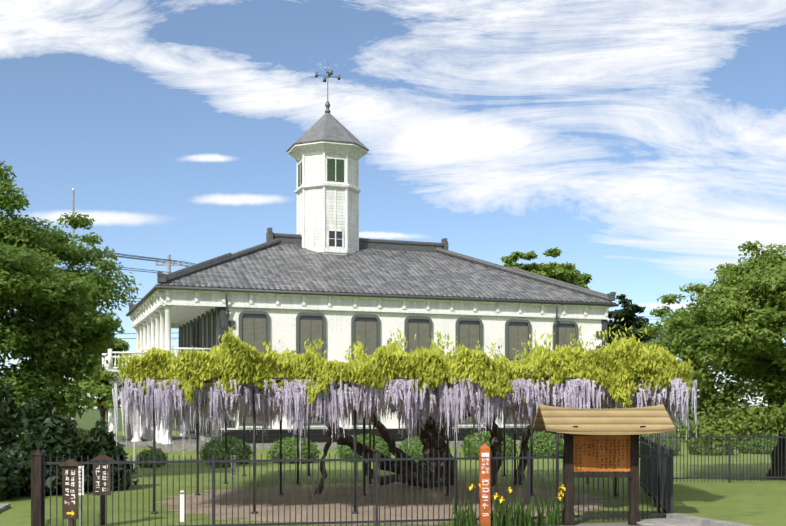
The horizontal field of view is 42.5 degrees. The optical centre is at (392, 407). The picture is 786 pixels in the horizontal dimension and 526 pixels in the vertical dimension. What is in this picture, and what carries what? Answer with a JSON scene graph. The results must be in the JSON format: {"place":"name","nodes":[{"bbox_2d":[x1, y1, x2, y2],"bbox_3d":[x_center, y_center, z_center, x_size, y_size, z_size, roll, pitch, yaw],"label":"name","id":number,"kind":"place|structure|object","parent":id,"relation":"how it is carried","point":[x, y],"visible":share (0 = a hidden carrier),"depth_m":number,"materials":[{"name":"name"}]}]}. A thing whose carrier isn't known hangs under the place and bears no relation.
{"place":"outdoors","nodes":[
{"label":"outdoors","id":0,"kind":"place"},
{"bbox_2d":[78,466,83,494],"bbox_3d":[-4.990,1.144,15.786,0.340,0.460,0.013,0,0,11],"label":"white sign","id":1,"kind":"object","parent":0,"point":[79,478],"visible":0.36,"depth_m":15.75,"materials":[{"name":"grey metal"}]},
{"bbox_2d":[78,468,80,492],"bbox_3d":[-4.992,1.143,15.778,0.292,0.390,0.002,0,0,11],"label":"sign lettering","id":2,"kind":"object","parent":1,"relation":"on","point":[79,491],"visible":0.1,"depth_m":15.76},
{"bbox_2d":[0,409,777,524],"bbox_3d":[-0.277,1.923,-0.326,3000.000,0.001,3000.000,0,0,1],"label":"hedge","id":3,"kind":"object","parent":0,"point":[88,420],"depth_m":146.42,"materials":[{"name":"green plant"}]},
{"bbox_2d":[156,255,181,273],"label":"utility pole","id":4,"kind":"object","parent":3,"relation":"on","point":[168,264],"visible":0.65,"depth_m":84.91,"materials":[{"name":"concrete"}]},
{"bbox_2d":[60,248,664,338],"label":"overhead wires","id":5,"kind":"object","parent":4,"relation":"attached to","point":[141,257],"visible":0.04,"depth_m":83.21,"materials":[{"name":"black metal"}]},
{"bbox_2d":[179,307,601,440],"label":"school walls","id":6,"kind":"structure","parent":0,"point":[338,330],"depth_m":47.58,"materials":[{"name":"white paint"}]},
{"bbox_2d":[181,428,563,442],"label":"school base boards","id":7,"kind":"object","parent":6,"relation":"attached to","point":[319,435],"visible":0.29,"depth_m":46.47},
{"bbox_2d":[179,307,577,437],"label":"window frames","id":8,"kind":"structure","parent":6,"relation":"in","point":[376,317],"depth_m":47.92,"materials":[{"name":"wood"}]},
{"bbox_2d":[180,310,574,436],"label":"windows","id":9,"kind":"structure","parent":8,"relation":"in","point":[254,332],"depth_m":47.82,"materials":[{"name":"grey glass"}]},
{"bbox_2d":[217,307,607,437],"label":"school quoins","id":10,"kind":"object","parent":6,"relation":"attached to","point":[222,319],"visible":0.25,"depth_m":44.93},
{"bbox_2d":[0,431,785,525],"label":"lawn","id":11,"kind":"structure","parent":0,"point":[18,513],"depth_m":26.05,"materials":[{"name":"green plant"}]},
{"bbox_2d":[0,381,138,500],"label":"evergreen shrubs","id":12,"kind":"object","parent":11,"relation":"on","point":[49,438],"visible":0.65,"depth_m":22.35,"materials":[{"name":"green plant"}]},
{"bbox_2d":[16,310,130,435],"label":"tree","id":13,"kind":"object","parent":11,"relation":"on","point":[121,345],"depth_m":60.18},
{"bbox_2d":[71,188,75,422],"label":"flag pole","id":14,"kind":"object","parent":11,"relation":"on","point":[73,212],"visible":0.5,"depth_m":51.87,"materials":[{"name":"grey metal"}]},
{"bbox_2d":[67,495,80,525],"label":"sign pole","id":15,"kind":"object","parent":11,"relation":"on","point":[79,511],"visible":0.23,"depth_m":15.78,"materials":[{"name":"white metal"}]},
{"bbox_2d":[64,363,124,425],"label":"tree","id":16,"kind":"object","parent":11,"relation":"on","point":[102,387],"depth_m":47.38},
{"bbox_2d":[89,454,114,525],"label":"guide sign","id":17,"kind":"object","parent":11,"relation":"on","point":[97,459],"visible":0.78,"depth_m":16.33,"materials":[{"name":"brown wood"}]},
{"bbox_2d":[95,465,107,491],"bbox_3d":[-4.710,1.148,16.326,0.209,0.436,0.002,0,0,6],"label":"sign lettering","id":18,"kind":"object","parent":17,"relation":"attached to","point":[98,471],"visible":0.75,"depth_m":16.32,"materials":[{"name":"white paint"}]},
{"bbox_2d":[117,436,563,450],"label":"school plinth","id":19,"kind":"structure","parent":11,"relation":"on","point":[180,444],"depth_m":46.49,"materials":[{"name":"grey stone"}]},
{"bbox_2d":[102,305,210,443],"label":"veranda columns","id":20,"kind":"structure","parent":19,"relation":"on","point":[154,331],"depth_m":47.72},
{"bbox_2d":[107,289,614,429],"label":"eaves","id":21,"kind":"object","parent":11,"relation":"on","point":[187,304],"visible":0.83,"depth_m":47.49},
{"bbox_2d":[128,228,615,310],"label":"roof trim","id":22,"kind":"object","parent":21,"relation":"on","point":[272,239],"visible":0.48,"depth_m":52.14,"materials":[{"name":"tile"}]},
{"bbox_2d":[157,244,614,302],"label":"roof","id":23,"kind":"structure","parent":22,"relation":"on","point":[283,266],"depth_m":50.01,"materials":[{"name":"tile"}]},
{"bbox_2d":[298,154,356,254],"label":"tower wall","id":24,"kind":"structure","parent":23,"relation":"on","point":[340,209],"depth_m":52.23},
{"bbox_2d":[298,158,343,186],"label":"tower window shutters","id":25,"kind":"object","parent":24,"relation":"in","point":[339,170],"visible":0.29,"depth_m":52.13,"materials":[{"name":"green wood"}]},
{"bbox_2d":[329,231,341,246],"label":"window","id":26,"kind":"structure","parent":24,"relation":"in","point":[338,238],"depth_m":52.11,"materials":[{"name":"black glass"}]},
{"bbox_2d":[288,141,367,253],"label":"tower trim","id":27,"kind":"structure","parent":23,"relation":"on","point":[297,152],"depth_m":52.15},
{"bbox_2d":[286,113,368,151],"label":"tower roof","id":28,"kind":"structure","parent":27,"relation":"on","point":[327,127],"depth_m":52.21,"materials":[{"name":"grey metal"}]},
{"bbox_2d":[315,62,339,112],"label":"weather vane","id":29,"kind":"object","parent":28,"relation":"on","point":[327,104],"visible":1,"depth_m":53.43,"materials":[{"name":"grey metal"}]},
{"bbox_2d":[126,286,618,422],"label":"school gutter pipes","id":30,"kind":"object","parent":21,"relation":"attached to","point":[154,288],"visible":0.69,"depth_m":46.90,"materials":[{"name":"grey metal"}]},
{"bbox_2d":[145,482,619,525],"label":"bare soil","id":31,"kind":"structure","parent":11,"relation":"on","point":[315,503],"depth_m":20.27,"materials":[{"name":"brown soil"}]},
{"bbox_2d":[180,490,183,521],"bbox_3d":[-3.527,1.657,16.892,0.070,0.533,0.024,0,0,1],"label":"white post","id":32,"kind":"object","parent":31,"relation":"on","point":[181,505],"visible":0.89,"depth_m":16.88,"materials":[{"name":"paint"}]},
{"bbox_2d":[150,376,660,513],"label":"trellis posts","id":33,"kind":"object","parent":31,"relation":"on","point":[355,452],"visible":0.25,"depth_m":18.18,"materials":[{"name":"brown wood"}]},
{"bbox_2d":[112,318,699,493],"bbox_3d":[0.274,0.306,22.775,10.752,3.711,11.114,0,0,1],"label":"wisteria","id":34,"kind":"object","parent":31,"relation":"on","point":[619,366],"depth_m":17.82,"materials":[{"name":"plant"}]},
{"bbox_3d":[-3.485,1.507,22.043,0.028,0.834,0.029,0,0,1],"label":"tall lawn sign","id":35,"kind":"object","parent":31,"relation":"on","visible":0},
{"bbox_2d":[231,455,235,475],"bbox_3d":[-3.481,1.274,22.020,0.110,0.460,0.013,0,0,-11],"label":"small sign","id":36,"kind":"object","parent":35,"relation":"attached to","point":[234,466],"visible":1,"depth_m":22.01,"materials":[{"name":"white paint"}]},
{"bbox_2d":[41,432,785,525],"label":"iron fence","id":37,"kind":"object","parent":11,"relation":"on","point":[648,471],"visible":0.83,"depth_m":16.09,"materials":[{"name":"black metal"}]},
{"bbox_2d":[71,442,758,466],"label":"azalea stems","id":38,"kind":"object","parent":11,"relation":"on","point":[541,451],"visible":0.04,"depth_m":40.70,"materials":[{"name":"brown plant"}]},
{"bbox_2d":[62,426,777,467],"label":"bushes","id":39,"kind":"object","parent":11,"relation":"on","point":[288,443],"visible":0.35,"depth_m":36.23,"materials":[{"name":"green plant"}]},
{"bbox_2d":[637,240,785,479],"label":"tree","id":40,"kind":"object","parent":11,"relation":"on","point":[749,298],"depth_m":25.76,"materials":[{"name":"green plant"}]},
{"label":"tree trunk","id":41,"kind":"object","parent":11,"relation":"on","visible":0},
{"bbox_2d":[0,161,140,435],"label":"tree","id":42,"kind":"object","parent":41,"relation":"on","point":[58,306],"visible":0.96,"depth_m":25.60,"materials":[{"name":"green plant"}]},
{"bbox_2d":[0,0,785,408],"label":"sky","id":43,"kind":"structure","parent":0,"point":[643,142],"materials":[{"name":"blue"}]},
{"bbox_2d":[499,247,591,288],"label":"tree","id":44,"kind":"object","parent":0,"point":[567,273],"visible":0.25,"depth_m":66.85,"materials":[{"name":"green plant"}]},
{"bbox_2d":[512,522,637,525],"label":"curb","id":45,"kind":"structure","parent":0,"point":[605,524],"depth_m":16.53,"materials":[{"name":"grey concrete"}]},
{"bbox_2d":[31,450,45,525],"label":"gate post","id":46,"kind":"object","parent":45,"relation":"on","point":[37,489],"visible":1,"depth_m":14.78,"materials":[{"name":"brown wood"}]},
{"bbox_2d":[59,459,83,525],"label":"guide sign","id":47,"kind":"object","parent":45,"relation":"on","point":[70,466],"visible":0.91,"depth_m":14.84,"materials":[{"name":"brown wood"}]},
{"bbox_2d":[65,470,74,504],"bbox_3d":[-4.748,1.177,14.842,0.158,0.512,0.002,0,0,9],"label":"sign lettering","id":48,"kind":"object","parent":47,"relation":"attached to","point":[67,483],"visible":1,"depth_m":14.84,"materials":[{"name":"white paint"}]},
{"bbox_2d":[0,504,751,525],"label":"paved path","id":49,"kind":"structure","parent":45,"relation":"on","point":[678,516],"depth_m":16.23,"materials":[{"name":"grey concrete"}]},
{"bbox_2d":[479,443,489,525],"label":"orange marker post","id":50,"kind":"object","parent":45,"relation":"on","point":[484,520],"visible":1,"depth_m":16.02,"materials":[{"name":"orange wood"}]},
{"bbox_2d":[482,453,488,515],"bbox_3d":[1.465,1.225,16.020,0.120,1.003,0.003,0,0,-3],"label":"marker lettering","id":51,"kind":"object","parent":50,"relation":"on","point":[485,455],"visible":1,"depth_m":16.02},
{"bbox_2d":[439,484,564,525],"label":"iris","id":52,"kind":"object","parent":45,"relation":"on","point":[504,517],"depth_m":16.00,"materials":[{"name":"green plant"}]},
{"bbox_2d":[553,426,645,525],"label":"signboard frame","id":53,"kind":"object","parent":45,"relation":"on","point":[569,513],"visible":0.5,"depth_m":16.42,"materials":[{"name":"brown wood"}]},
{"bbox_2d":[573,436,630,470],"bbox_3d":[3.398,0.754,16.451,0.945,0.580,0.020,0,0,-2],"label":"information board","id":54,"kind":"object","parent":53,"relation":"attached to","point":[589,462],"visible":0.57,"depth_m":16.44,"materials":[{"name":"orange wood"}]},
{"bbox_2d":[575,439,628,472],"bbox_3d":[3.398,0.804,16.440,0.883,0.572,0.002,0,0,-2],"label":"sign lettering","id":55,"kind":"object","parent":54,"relation":"on","point":[580,448],"visible":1,"depth_m":16.44},
{"bbox_2d":[533,404,674,434],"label":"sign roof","id":56,"kind":"structure","parent":53,"relation":"on","point":[631,421],"depth_m":16.14,"materials":[{"name":"beige wood"}]},
{"bbox_2d":[636,518,704,525],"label":"step stone","id":57,"kind":"object","parent":45,"relation":"on","point":[661,522],"visible":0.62,"depth_m":16.24,"materials":[{"name":"grey stone"}]},
{"bbox_2d":[607,294,657,356],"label":"conifer","id":58,"kind":"object","parent":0,"point":[628,311],"depth_m":70.74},
{"bbox_2d":[641,332,666,342],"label":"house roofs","id":59,"kind":"structure","parent":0,"point":[650,340],"depth_m":73.30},
{"bbox_2d":[673,482,785,525],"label":"lawn","id":60,"kind":"structure","parent":0,"point":[759,504],"depth_m":19.33,"materials":[{"name":"green plant"}]}
]}

